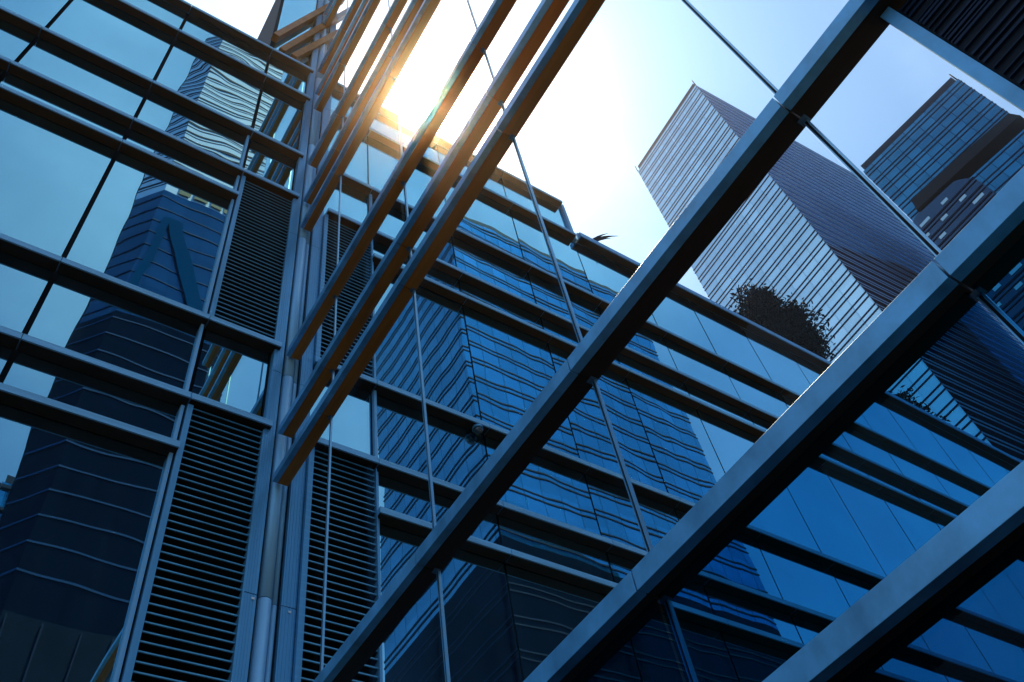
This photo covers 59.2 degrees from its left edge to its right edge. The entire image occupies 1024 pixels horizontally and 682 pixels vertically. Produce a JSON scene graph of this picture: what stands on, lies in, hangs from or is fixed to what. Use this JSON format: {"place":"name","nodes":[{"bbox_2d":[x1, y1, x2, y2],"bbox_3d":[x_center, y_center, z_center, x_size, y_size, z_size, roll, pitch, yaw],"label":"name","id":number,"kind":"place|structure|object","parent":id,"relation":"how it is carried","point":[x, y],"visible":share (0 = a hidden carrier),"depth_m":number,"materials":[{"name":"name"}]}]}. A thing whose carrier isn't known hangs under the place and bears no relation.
{"place":"outdoors","nodes":[
{"label":"outdoors","id":0,"kind":"place"},
{"bbox_2d":[0,0,1021,681],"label":"glass building","id":1,"kind":"structure","parent":0,"point":[166,266],"depth_m":8.98,"materials":[{"name":"blue glass"}]},
{"bbox_2d":[472,423,483,434],"bbox_3d":[-0.350,0.917,9.250,0.119,0.104,0.119,24,-61,-24],"label":"dome camera","id":2,"kind":"object","parent":1,"relation":"attached to","point":[477,428],"visible":1,"depth_m":9.22,"materials":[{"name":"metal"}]},
{"bbox_2d":[592,233,614,240],"bbox_3d":[1.687,-1.558,16.049,0.635,0.473,0.711,-25,-54,9],"label":"strappy plant","id":3,"kind":"object","parent":1,"relation":"on","point":[599,238],"visible":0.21,"depth_m":15.95,"materials":[{"name":"black plant"}]},
{"bbox_2d":[729,278,837,360],"bbox_3d":[6.294,0.304,20.502,3.490,4.163,2.430,24,-61,-24],"label":"roof shrub","id":4,"kind":"object","parent":1,"relation":"on","point":[762,307],"visible":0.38,"depth_m":20.40,"materials":[{"name":"green plant"}]},
{"bbox_2d":[888,385,935,415],"bbox_3d":[9.807,2.152,21.708,1.574,2.976,1.085,36,-66,-29],"label":"roof shrub","id":5,"kind":"object","parent":1,"relation":"on","point":[905,397],"visible":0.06,"depth_m":22.12,"materials":[{"name":"black plant"}]},
{"bbox_2d":[938,414,959,428],"bbox_3d":[10.960,2.867,22.148,1.991,2.530,1.008,24,-61,-24],"label":"roof shrub","id":6,"kind":"object","parent":1,"relation":"on","point":[940,416],"visible":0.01,"depth_m":22.78,"materials":[{"name":"black plant"}]},
{"bbox_2d":[184,0,1023,298],"label":"sky","id":7,"kind":"structure","parent":0,"point":[582,144],"materials":[{"name":"white"}]},
{"bbox_2d":[635,80,1023,460],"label":"office tower","id":8,"kind":"structure","parent":0,"point":[850,254],"depth_m":82.60,"materials":[{"name":"grey glass"}]},
{"bbox_2d":[861,74,1023,220],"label":"office tower","id":9,"kind":"structure","parent":0,"point":[945,125],"depth_m":82.59,"materials":[{"name":"blue glass"}]},
{"bbox_2d":[911,113,1023,345],"bbox_3d":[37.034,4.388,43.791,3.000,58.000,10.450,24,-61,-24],"label":"office tower","id":10,"kind":"structure","parent":0,"point":[952,200],"depth_m":63.86,"materials":[{"name":"black glass"}]},
{"bbox_2d":[919,216,929,227],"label":"window","id":11,"kind":"structure","parent":10,"relation":"in","point":[927,219],"depth_m":66.03,"materials":[{"name":"blue"}]},
{"bbox_2d":[939,231,946,238],"bbox_3d":[30.664,-7.515,64.157,0.048,0.300,0.550,24,-61,-24],"label":"window","id":12,"kind":"structure","parent":10,"relation":"in","point":[944,233],"depth_m":64.13,"materials":[{"name":"blue"}]},
{"bbox_2d":[959,194,966,201],"bbox_3d":[31.952,-10.132,63.876,0.048,0.300,0.550,24,-61,-24],"label":"window","id":13,"kind":"structure","parent":10,"relation":"in","point":[964,196],"depth_m":63.85,"materials":[{"name":"blue"}]},
{"bbox_2d":[972,193,984,203],"bbox_3d":[32.439,-9.913,62.690,0.048,0.300,0.900,24,-61,-24],"label":"window","id":14,"kind":"structure","parent":10,"relation":"in","point":[981,195],"depth_m":62.66,"materials":[{"name":"blue"}]},
{"bbox_2d":[993,283,1001,291],"bbox_3d":[31.582,-3.497,58.699,0.048,0.300,0.550,24,-61,-24],"label":"window","id":15,"kind":"structure","parent":10,"relation":"in","point":[998,285],"depth_m":58.66,"materials":[{"name":"blue glass"}]},
{"bbox_2d":[1009,263,1021,274],"bbox_3d":[32.423,-4.633,58.004,0.048,0.300,0.900,24,-61,-24],"label":"window","id":16,"kind":"structure","parent":10,"relation":"in","point":[1019,265],"depth_m":58.00,"materials":[{"name":"blue glass"}]},
{"bbox_2d":[1014,281,1022,289],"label":"window","id":17,"kind":"structure","parent":10,"relation":"in","point":[1020,283],"depth_m":57.34,"materials":[{"name":"blue glass"}]},
{"label":"ground","id":18,"kind":"structure","parent":0,"visible":0},
{"bbox_2d":[272,0,1023,681],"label":"glass screen wall","id":19,"kind":"structure","parent":18,"relation":"on","point":[946,604],"depth_m":2.97,"materials":[{"name":"metal"}]},
{"bbox_2d":[448,0,471,37],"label":"wire","id":20,"kind":"object","parent":19,"relation":"attached to","point":[462,22],"visible":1,"depth_m":8.29,"materials":[{"name":"silver metal"}]}
]}

